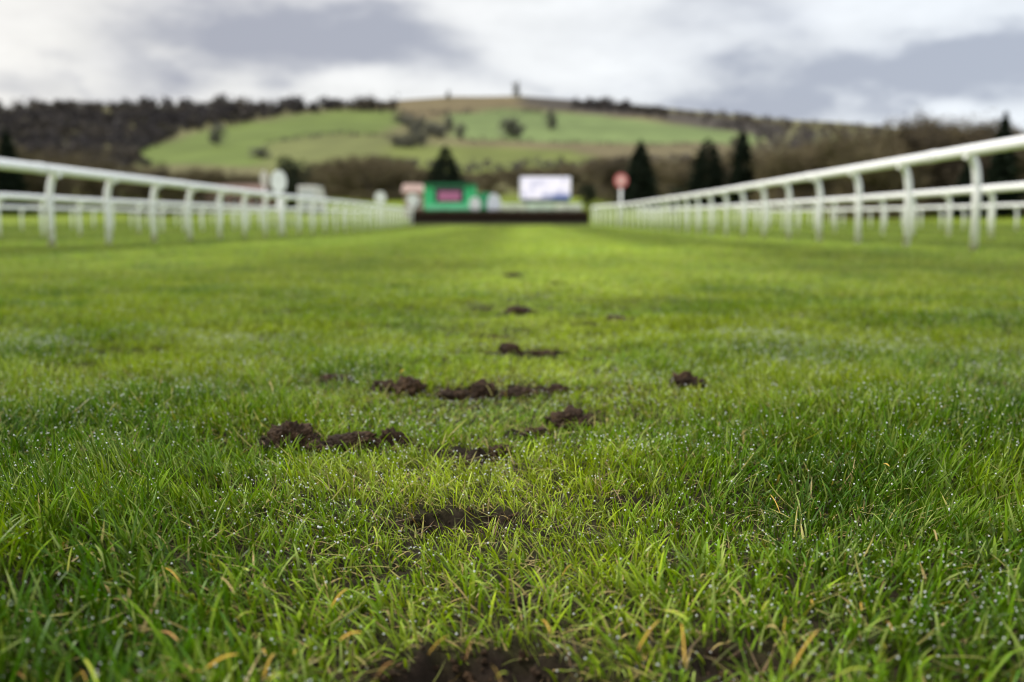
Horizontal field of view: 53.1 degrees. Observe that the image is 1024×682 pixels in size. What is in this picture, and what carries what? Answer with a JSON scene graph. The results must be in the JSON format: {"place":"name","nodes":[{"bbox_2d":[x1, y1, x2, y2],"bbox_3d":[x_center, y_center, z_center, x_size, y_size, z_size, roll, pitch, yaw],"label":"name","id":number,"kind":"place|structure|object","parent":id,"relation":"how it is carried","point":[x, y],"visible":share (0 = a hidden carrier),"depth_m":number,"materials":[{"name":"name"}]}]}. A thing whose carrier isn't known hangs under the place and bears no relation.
{"place":"outdoors","nodes":[
{"label":"outdoors","id":0,"kind":"place"},
{"bbox_2d":[0,202,1023,681],"bbox_3d":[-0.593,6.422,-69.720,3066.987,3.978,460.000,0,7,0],"label":"ground","id":1,"kind":"structure","parent":0,"point":[426,660],"depth_m":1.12,"materials":[{"name":"plant"}]},
{"bbox_2d":[0,128,37,215],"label":"conifer tree","id":2,"kind":"object","parent":1,"relation":"on","point":[11,182],"visible":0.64,"depth_m":98.67,"materials":[{"name":"green plant"}]},
{"bbox_2d":[14,141,56,213],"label":"bare tree","id":3,"kind":"object","parent":1,"relation":"on","point":[33,181],"visible":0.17,"depth_m":105.78,"materials":[{"name":"brown plant"}]},
{"bbox_2d":[25,145,77,212],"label":"bare tree","id":4,"kind":"object","parent":1,"relation":"on","point":[42,189],"visible":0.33,"depth_m":108.27,"materials":[{"name":"brown plant"}]},
{"bbox_2d":[24,159,82,211],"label":"bare tree","id":5,"kind":"object","parent":1,"relation":"on","point":[66,181],"visible":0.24,"depth_m":110.47,"materials":[{"name":"brown plant"}]},
{"bbox_2d":[42,151,86,196],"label":"bare tree","id":6,"kind":"object","parent":1,"relation":"on","point":[70,158],"visible":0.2,"depth_m":148.62,"materials":[{"name":"brown plant"}]},
{"bbox_2d":[61,148,123,203],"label":"bare tree","id":7,"kind":"object","parent":1,"relation":"on","point":[103,167],"visible":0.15,"depth_m":136.86,"materials":[{"name":"brown plant"}]},
{"bbox_2d":[68,178,118,211],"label":"bare tree","id":8,"kind":"object","parent":1,"relation":"on","point":[95,185],"visible":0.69,"depth_m":113.74,"materials":[{"name":"brown plant"}]},
{"bbox_2d":[93,163,143,208],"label":"bare tree","id":9,"kind":"object","parent":1,"relation":"on","point":[123,170],"visible":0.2,"depth_m":120.16,"materials":[{"name":"brown plant"}]},
{"bbox_2d":[102,171,142,212],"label":"bare tree","id":10,"kind":"object","parent":1,"relation":"on","point":[119,184],"visible":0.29,"depth_m":111.39,"materials":[{"name":"brown plant"}]},
{"bbox_2d":[117,167,166,213],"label":"bare tree","id":11,"kind":"object","parent":1,"relation":"on","point":[145,199],"visible":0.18,"depth_m":110.25,"materials":[{"name":"brown plant"}]},
{"bbox_2d":[0,205,285,229],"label":"running rail","id":12,"kind":"object","parent":1,"relation":"on","point":[22,208],"visible":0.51,"depth_m":55.09,"materials":[{"name":"white plastic"}]},
{"bbox_2d":[127,161,178,215],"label":"bare tree","id":13,"kind":"object","parent":1,"relation":"on","point":[148,194],"visible":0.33,"depth_m":107.35,"materials":[{"name":"brown plant"}]},
{"bbox_2d":[132,172,195,216],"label":"bare tree","id":14,"kind":"object","parent":1,"relation":"on","point":[168,193],"visible":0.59,"depth_m":106.41,"materials":[{"name":"brown plant"}]},
{"bbox_2d":[0,193,377,237],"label":"running rail","id":15,"kind":"object","parent":1,"relation":"on","point":[43,198],"visible":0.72,"depth_m":34.61,"materials":[{"name":"white plastic"}]},
{"bbox_2d":[170,163,224,213],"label":"bare tree","id":16,"kind":"object","parent":1,"relation":"on","point":[195,178],"visible":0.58,"depth_m":113.71,"materials":[{"name":"brown plant"}]},
{"bbox_2d":[0,158,413,246],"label":"running rail","id":17,"kind":"object","parent":1,"relation":"on","point":[55,172],"visible":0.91,"depth_m":20.58,"materials":[{"name":"white plastic"}]},
{"bbox_2d":[200,184,272,209],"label":"stable block","id":18,"kind":"structure","parent":1,"relation":"on","point":[232,199],"depth_m":127.18,"materials":[{"name":"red brick"}]},
{"bbox_2d":[271,170,285,234],"bbox_3d":[-6.886,-4.060,30.322,0.460,1.960,0.145,0,7,0],"label":"course marker","id":19,"kind":"object","parent":1,"relation":"on","point":[278,181],"visible":0.92,"depth_m":30.19,"materials":[{"name":"white paint"}]},
{"bbox_2d":[267,155,314,211],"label":"evergreen bush","id":20,"kind":"object","parent":1,"relation":"on","point":[293,182],"visible":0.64,"depth_m":121.90,"materials":[{"name":"green plant"}]},
{"bbox_2d":[266,420,323,454],"bbox_3d":[-0.338,0.166,1.606,0.088,0.090,0.069,0,7,-2],"label":"mud clod","id":21,"kind":"object","parent":1,"relation":"on","point":[294,430],"visible":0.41,"depth_m":1.59,"materials":[{"name":"soil"}]},
{"bbox_2d":[298,186,324,213],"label":"parked lorry","id":22,"kind":"object","parent":1,"relation":"on","point":[313,191],"visible":0.51,"depth_m":115.17,"materials":[{"name":"metal"}]},
{"bbox_2d":[298,189,314,206],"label":"rear door","id":23,"kind":"structure","parent":22,"relation":"in","point":[302,192],"depth_m":115.04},
{"bbox_2d":[302,439,327,456],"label":"mud clod","id":24,"kind":"object","parent":1,"relation":"on","point":[310,447],"visible":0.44,"depth_m":1.56,"materials":[{"name":"soil"}]},
{"bbox_2d":[299,167,331,204],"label":"bare tree","id":25,"kind":"object","parent":1,"relation":"on","point":[314,182],"visible":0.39,"depth_m":151.35,"materials":[{"name":"brown plant"}]},
{"bbox_2d":[317,373,358,387],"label":"mud clod","id":26,"kind":"object","parent":1,"relation":"on","point":[327,377],"visible":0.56,"depth_m":2.22,"materials":[{"name":"soil"}]},
{"bbox_2d":[322,431,377,455],"bbox_3d":[-0.262,0.168,1.626,0.122,0.047,0.064,-2,7,-21],"label":"mud clod","id":27,"kind":"object","parent":1,"relation":"on","point":[338,439],"visible":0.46,"depth_m":1.62,"materials":[{"name":"soil"}]},
{"bbox_2d":[371,379,395,395],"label":"mud clod","id":28,"kind":"object","parent":1,"relation":"on","point":[385,383],"visible":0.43,"depth_m":2.13,"materials":[{"name":"soil"}]},
{"bbox_2d":[374,427,411,454],"bbox_3d":[-0.195,0.171,1.642,0.066,0.068,0.056,6,9,42],"label":"mud clod","id":29,"kind":"object","parent":1,"relation":"on","point":[399,437],"visible":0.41,"depth_m":1.63,"materials":[{"name":"soil"}]},
{"bbox_2d":[0,307,792,681],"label":"soil crumbs","id":30,"kind":"object","parent":1,"relation":"on","point":[466,675],"visible":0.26,"depth_m":0.87,"materials":[{"name":"soil"}]},
{"bbox_2d":[393,375,427,401],"bbox_3d":[-0.211,0.104,2.123,0.074,0.071,0.059,2,7,14],"label":"mud clod","id":31,"kind":"object","parent":1,"relation":"on","point":[411,384],"visible":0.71,"depth_m":2.10,"materials":[{"name":"soil"}]},
{"bbox_2d":[401,184,423,216],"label":"weighing hut","id":32,"kind":"object","parent":1,"relation":"on","point":[415,189],"visible":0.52,"depth_m":107.16,"materials":[{"name":"pink brick"}]},
{"bbox_2d":[7,316,850,681],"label":"torn roots","id":33,"kind":"object","parent":1,"relation":"on","point":[511,580],"visible":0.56,"depth_m":0.97,"materials":[{"name":"beige plant"}]},
{"bbox_2d":[422,145,467,183],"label":"conifer tree","id":34,"kind":"object","parent":1,"relation":"on","point":[437,172],"visible":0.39,"depth_m":147.39,"materials":[{"name":"green plant"}]},
{"bbox_2d":[435,387,475,404],"bbox_3d":[-0.117,0.120,2.096,0.089,0.052,0.062,0,7,0],"label":"mud clod","id":35,"kind":"object","parent":1,"relation":"on","point":[448,393],"visible":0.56,"depth_m":2.08,"materials":[{"name":"soil"}]},
{"bbox_2d":[423,184,490,212],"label":"trackside kiosk","id":36,"kind":"object","parent":1,"relation":"on","point":[448,196],"visible":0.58,"depth_m":81.25,"materials":[{"name":"green paint"}]},
{"bbox_2d":[435,187,463,201],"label":"window","id":37,"kind":"structure","parent":36,"relation":"in","point":[442,194],"depth_m":81.16,"materials":[{"name":"pink glass"}]},
{"bbox_2d":[440,455,488,466],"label":"mud clod","id":38,"kind":"object","parent":1,"relation":"on","point":[468,457],"visible":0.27,"depth_m":1.56,"materials":[{"name":"soil"}]},
{"bbox_2d":[470,378,496,397],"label":"mud clod","id":39,"kind":"object","parent":1,"relation":"on","point":[479,387],"visible":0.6,"depth_m":2.15,"materials":[{"name":"soil"}]},
{"bbox_2d":[487,194,500,210],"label":"course marker","id":40,"kind":"object","parent":1,"relation":"on","point":[493,201],"visible":0.72,"depth_m":72.72,"materials":[{"name":"white paint"}]},
{"bbox_2d":[410,207,589,224],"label":"steeplechase fence","id":41,"kind":"object","parent":1,"relation":"on","point":[522,216],"visible":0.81,"depth_m":71.08,"materials":[{"name":"brown wood"}]},
{"bbox_2d":[488,443,514,458],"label":"mud clod","id":42,"kind":"object","parent":1,"relation":"on","point":[496,452],"visible":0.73,"depth_m":1.59,"materials":[{"name":"soil"}]},
{"bbox_2d":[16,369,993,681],"bbox_3d":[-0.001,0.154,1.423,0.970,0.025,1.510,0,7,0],"label":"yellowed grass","id":43,"kind":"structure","parent":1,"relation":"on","point":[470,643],"depth_m":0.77,"materials":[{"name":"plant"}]},
{"bbox_2d":[498,342,521,354],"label":"mud clod","id":44,"kind":"object","parent":1,"relation":"on","point":[504,347],"visible":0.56,"depth_m":2.75,"materials":[{"name":"soil"}]},
{"bbox_2d":[0,269,1023,681],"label":"dew droplets","id":45,"kind":"object","parent":1,"relation":"on","point":[548,437],"visible":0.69,"depth_m":1.78,"materials":[{"name":"white"}]},
{"bbox_2d":[501,203,526,211],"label":"advertising board","id":46,"kind":"object","parent":1,"relation":"on","point":[512,206],"visible":0.47,"depth_m":78.31,"materials":[{"name":"paint"}]},
{"bbox_2d":[502,305,535,316],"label":"mud clod","id":47,"kind":"object","parent":1,"relation":"on","point":[517,309],"visible":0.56,"depth_m":4.01,"materials":[{"name":"soil"}]},
{"bbox_2d":[499,386,541,400],"bbox_3d":[0.016,0.117,2.124,0.095,0.048,0.064,1,7,11],"label":"mud clod","id":48,"kind":"object","parent":1,"relation":"on","point":[516,392],"visible":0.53,"depth_m":2.10,"materials":[{"name":"soil"}]},
{"bbox_2d":[527,203,554,210],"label":"advertising board","id":49,"kind":"object","parent":1,"relation":"on","point":[536,206],"visible":0.45,"depth_m":78.29,"materials":[{"name":"paint"}]},
{"bbox_2d":[520,177,570,202],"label":"screen","id":50,"kind":"object","parent":1,"relation":"on","point":[545,189],"visible":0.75,"depth_m":126.61,"materials":[{"name":"grey"}]},
{"bbox_2d":[544,383,570,394],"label":"mud clod","id":51,"kind":"object","parent":1,"relation":"on","point":[553,388],"visible":0.72,"depth_m":2.12,"materials":[{"name":"soil"}]},
{"bbox_2d":[555,203,581,212],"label":"advertising board","id":52,"kind":"object","parent":1,"relation":"on","point":[571,206],"visible":0.45,"depth_m":78.27,"materials":[{"name":"paint"}]},
{"bbox_2d":[546,404,592,432],"bbox_3d":[0.106,0.154,1.842,0.090,0.076,0.072,3,7,23],"label":"mud clod","id":53,"kind":"object","parent":1,"relation":"on","point":[569,412],"visible":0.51,"depth_m":1.82,"materials":[{"name":"soil"}]},
{"bbox_2d":[577,184,598,210],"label":"evergreen bush","id":54,"kind":"object","parent":1,"relation":"on","point":[590,195],"visible":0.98,"depth_m":116.48,"materials":[{"name":"green plant"}]},
{"bbox_2d":[614,173,627,226],"bbox_3d":[6.573,-8.490,61.901,0.840,3.256,0.173,0,7,0],"label":"course marker","id":55,"kind":"object","parent":1,"relation":"on","point":[620,180],"visible":0.93,"depth_m":61.73,"materials":[{"name":"red paint"}]},
{"bbox_2d":[613,139,669,207],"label":"conifer tree","id":56,"kind":"object","parent":1,"relation":"on","point":[634,190],"visible":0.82,"depth_m":137.18,"materials":[{"name":"green plant"}]},
{"bbox_2d":[661,185,685,212],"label":"evergreen bush","id":57,"kind":"object","parent":1,"relation":"on","point":[677,192],"visible":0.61,"depth_m":118.58,"materials":[{"name":"green plant"}]},
{"bbox_2d":[667,370,708,391],"bbox_3d":[0.375,0.102,2.172,0.100,0.078,0.070,1,7,5],"label":"mud clod","id":58,"kind":"object","parent":1,"relation":"on","point":[683,378],"visible":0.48,"depth_m":2.15,"materials":[{"name":"soil"}]},
{"bbox_2d":[679,138,728,205],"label":"conifer tree","id":59,"kind":"object","parent":1,"relation":"on","point":[710,177],"visible":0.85,"depth_m":146.84,"materials":[{"name":"green plant"}]},
{"bbox_2d":[723,130,758,204],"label":"conifer tree","id":60,"kind":"object","parent":1,"relation":"on","point":[742,155],"visible":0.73,"depth_m":142.17,"materials":[{"name":"green plant"}]},
{"bbox_2d":[743,157,807,207],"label":"bare tree","id":61,"kind":"object","parent":1,"relation":"on","point":[762,164],"visible":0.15,"depth_m":134.56,"materials":[{"name":"brown plant"}]},
{"bbox_2d":[750,142,815,202],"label":"bare tree","id":62,"kind":"object","parent":1,"relation":"on","point":[756,153],"visible":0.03,"depth_m":145.75,"materials":[{"name":"brown plant"}]},
{"bbox_2d":[749,144,820,209],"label":"bare tree","id":63,"kind":"object","parent":1,"relation":"on","point":[783,169],"visible":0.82,"depth_m":126.25,"materials":[{"name":"brown plant"}]},
{"bbox_2d":[591,136,1023,251],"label":"running rail","id":64,"kind":"object","parent":1,"relation":"on","point":[969,153],"visible":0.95,"depth_m":17.16,"materials":[{"name":"white plastic"}]},
{"bbox_2d":[762,142,853,208],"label":"bare tree","id":65,"kind":"object","parent":1,"relation":"on","point":[809,191],"visible":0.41,"depth_m":127.87,"materials":[{"name":"brown plant"}]},
{"bbox_2d":[769,136,852,208],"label":"bare tree","id":66,"kind":"object","parent":1,"relation":"on","point":[800,206],"visible":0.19,"depth_m":127.10,"materials":[{"name":"brown plant"}]},
{"bbox_2d":[637,182,1023,238],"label":"running rail","id":67,"kind":"object","parent":1,"relation":"on","point":[986,189],"visible":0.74,"depth_m":29.68,"materials":[{"name":"white plastic"}]},
{"bbox_2d":[812,119,933,218],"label":"bare tree","id":68,"kind":"object","parent":1,"relation":"on","point":[845,148],"visible":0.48,"depth_m":98.19,"materials":[{"name":"brown plant"}]},
{"bbox_2d":[736,203,1023,230],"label":"running rail","id":69,"kind":"object","parent":1,"relation":"on","point":[987,206],"visible":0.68,"depth_m":51.45,"materials":[{"name":"white plastic"}]},
{"bbox_2d":[823,126,940,218],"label":"bare tree","id":70,"kind":"object","parent":1,"relation":"on","point":[885,188],"visible":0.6,"depth_m":96.79,"materials":[{"name":"brown plant"}]},
{"bbox_2d":[836,149,937,218],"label":"bare tree","id":71,"kind":"object","parent":1,"relation":"on","point":[879,193],"visible":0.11,"depth_m":98.44,"materials":[{"name":"brown plant"}]},
{"bbox_2d":[865,112,984,212],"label":"bare tree","id":72,"kind":"object","parent":1,"relation":"on","point":[955,131],"visible":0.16,"depth_m":106.74,"materials":[{"name":"brown plant"}]},
{"bbox_2d":[875,113,990,211],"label":"bare tree","id":73,"kind":"object","parent":1,"relation":"on","point":[944,187],"visible":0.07,"depth_m":109.64,"materials":[{"name":"brown plant"}]},
{"bbox_2d":[905,103,962,136],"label":"bare tree","id":74,"kind":"object","parent":1,"relation":"on","point":[923,116],"visible":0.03,"depth_m":128.77,"materials":[{"name":"brown plant"}]},
{"bbox_2d":[885,112,984,215],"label":"bare tree","id":75,"kind":"object","parent":1,"relation":"on","point":[911,139],"visible":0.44,"depth_m":103.25,"materials":[{"name":"brown plant"}]},
{"bbox_2d":[887,108,1021,200],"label":"bare tree","id":76,"kind":"object","parent":1,"relation":"on","point":[980,130],"visible":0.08,"depth_m":116.33,"materials":[{"name":"brown plant"}]},
{"bbox_2d":[942,159,983,217],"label":"conifer tree","id":77,"kind":"object","parent":1,"relation":"on","point":[965,178],"visible":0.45,"depth_m":94.21,"materials":[{"name":"green plant"}]},
{"bbox_2d":[922,118,1023,215],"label":"bare tree","id":78,"kind":"object","parent":1,"relation":"on","point":[983,167],"visible":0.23,"depth_m":99.21,"materials":[{"name":"brown plant"}]},
{"bbox_2d":[980,111,1023,217],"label":"conifer tree","id":79,"kind":"object","parent":1,"relation":"on","point":[1002,169],"visible":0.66,"depth_m":89.83,"materials":[{"name":"green plant"}]},
{"bbox_2d":[0,220,1023,303],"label":"distant grass","id":80,"kind":"structure","parent":0,"point":[934,253],"depth_m":10.78,"materials":[{"name":"plant"}]},
{"bbox_2d":[2,96,1021,203],"bbox_3d":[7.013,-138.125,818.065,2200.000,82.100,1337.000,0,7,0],"label":"hill","id":81,"kind":"structure","parent":0,"point":[182,150],"depth_m":400.24,"materials":[{"name":"plant"}]},
{"bbox_2d":[0,92,399,167],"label":"hillside wood","id":82,"kind":"object","parent":81,"relation":"on","point":[47,125],"visible":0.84,"depth_m":506.08,"materials":[{"name":"plant"}]},
{"bbox_2d":[208,122,228,145],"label":"hill tree","id":83,"kind":"object","parent":81,"relation":"on","point":[215,136],"visible":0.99,"depth_m":363.69,"materials":[{"name":"green plant"}]},
{"bbox_2d":[247,145,272,158],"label":"hill tree","id":84,"kind":"object","parent":81,"relation":"on","point":[260,152],"visible":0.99,"depth_m":306.09,"materials":[{"name":"green plant"}]},
{"bbox_2d":[264,130,392,143],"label":"field hedge","id":85,"kind":"object","parent":81,"relation":"on","point":[320,134],"visible":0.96,"depth_m":397.72,"materials":[{"name":"plant"}]},
{"bbox_2d":[317,158,356,197],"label":"bare tree","id":86,"kind":"object","parent":81,"relation":"on","point":[339,182],"visible":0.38,"depth_m":180.29,"materials":[{"name":"brown plant"}]},
{"bbox_2d":[321,154,383,198],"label":"bare tree","id":87,"kind":"object","parent":81,"relation":"on","point":[341,164],"visible":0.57,"depth_m":175.75,"materials":[{"name":"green plant"}]},
{"bbox_2d":[345,151,397,201],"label":"bare tree","id":88,"kind":"object","parent":81,"relation":"on","point":[358,170],"visible":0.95,"depth_m":168.56,"materials":[{"name":"brown plant"}]},
{"bbox_2d":[368,155,403,199],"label":"bare tree","id":89,"kind":"object","parent":81,"relation":"on","point":[386,184],"visible":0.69,"depth_m":171.25,"materials":[{"name":"brown plant"}]},
{"bbox_2d":[370,161,416,199],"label":"bare tree","id":90,"kind":"object","parent":81,"relation":"on","point":[402,178],"visible":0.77,"depth_m":172.81,"materials":[{"name":"brown plant"}]},
{"bbox_2d":[396,132,424,147],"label":"hill tree","id":91,"kind":"object","parent":81,"relation":"on","point":[410,139],"visible":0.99,"depth_m":341.46,"materials":[{"name":"green plant"}]},
{"bbox_2d":[394,107,572,115],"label":"field hedge","id":92,"kind":"object","parent":81,"relation":"on","point":[464,111],"visible":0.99,"depth_m":528.45,"materials":[{"name":"plant"}]},
{"bbox_2d":[476,167,508,194],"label":"bare tree","id":93,"kind":"object","parent":81,"relation":"on","point":[496,178],"visible":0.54,"depth_m":193.00,"materials":[{"name":"brown plant"}]},
{"bbox_2d":[494,115,525,137],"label":"hill tree","id":94,"kind":"object","parent":81,"relation":"on","point":[513,131],"visible":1,"depth_m":375.59,"materials":[{"name":"green plant"}]},
{"bbox_2d":[519,164,546,190],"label":"bare tree","id":95,"kind":"object","parent":81,"relation":"on","point":[535,173],"visible":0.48,"depth_m":198.23,"materials":[{"name":"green plant"}]},
{"bbox_2d":[542,109,557,129],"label":"hill tree","id":96,"kind":"object","parent":81,"relation":"on","point":[551,125],"visible":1,"depth_m":422.66,"materials":[{"name":"green plant"}]},
{"bbox_2d":[370,148,733,172],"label":"hedgerow","id":97,"kind":"object","parent":81,"relation":"on","point":[468,168],"visible":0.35,"depth_m":275.54,"materials":[{"name":"plant"}]},
{"bbox_2d":[558,162,595,196],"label":"bare tree","id":98,"kind":"object","parent":81,"relation":"on","point":[567,173],"visible":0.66,"depth_m":185.76,"materials":[{"name":"brown plant"}]},
{"bbox_2d":[565,159,597,196],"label":"bare tree","id":99,"kind":"object","parent":81,"relation":"on","point":[586,181],"visible":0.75,"depth_m":185.58,"materials":[{"name":"brown plant"}]},
{"bbox_2d":[461,136,723,146],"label":"field hedge","id":100,"kind":"object","parent":81,"relation":"on","point":[608,143],"visible":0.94,"depth_m":355.50,"materials":[{"name":"plant"}]},
{"bbox_2d":[590,154,631,203],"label":"bare tree","id":101,"kind":"object","parent":81,"relation":"on","point":[611,169],"visible":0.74,"depth_m":160.81,"materials":[{"name":"brown plant"}]},
{"bbox_2d":[570,96,670,117],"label":"ridge wood","id":102,"kind":"object","parent":81,"relation":"on","point":[597,105],"visible":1,"depth_m":612.45,"materials":[{"name":"plant"}]},
{"bbox_2d":[661,159,708,201],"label":"bare tree","id":103,"kind":"object","parent":81,"relation":"on","point":[677,178],"visible":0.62,"depth_m":165.08,"materials":[{"name":"brown plant"}]},
{"bbox_2d":[726,125,868,154],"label":"slope wood","id":104,"kind":"object","parent":81,"relation":"on","point":[791,142],"visible":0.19,"depth_m":373.99,"materials":[{"name":"plant"}]},
{"bbox_2d":[676,108,1023,136],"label":"ridge wood","id":105,"kind":"object","parent":81,"relation":"on","point":[789,124],"visible":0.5,"depth_m":536.26,"materials":[{"name":"plant"}]},
{"bbox_2d":[0,0,1023,131],"label":"sky","id":106,"kind":"structure","parent":0,"point":[845,61],"materials":[{"name":"grey"}]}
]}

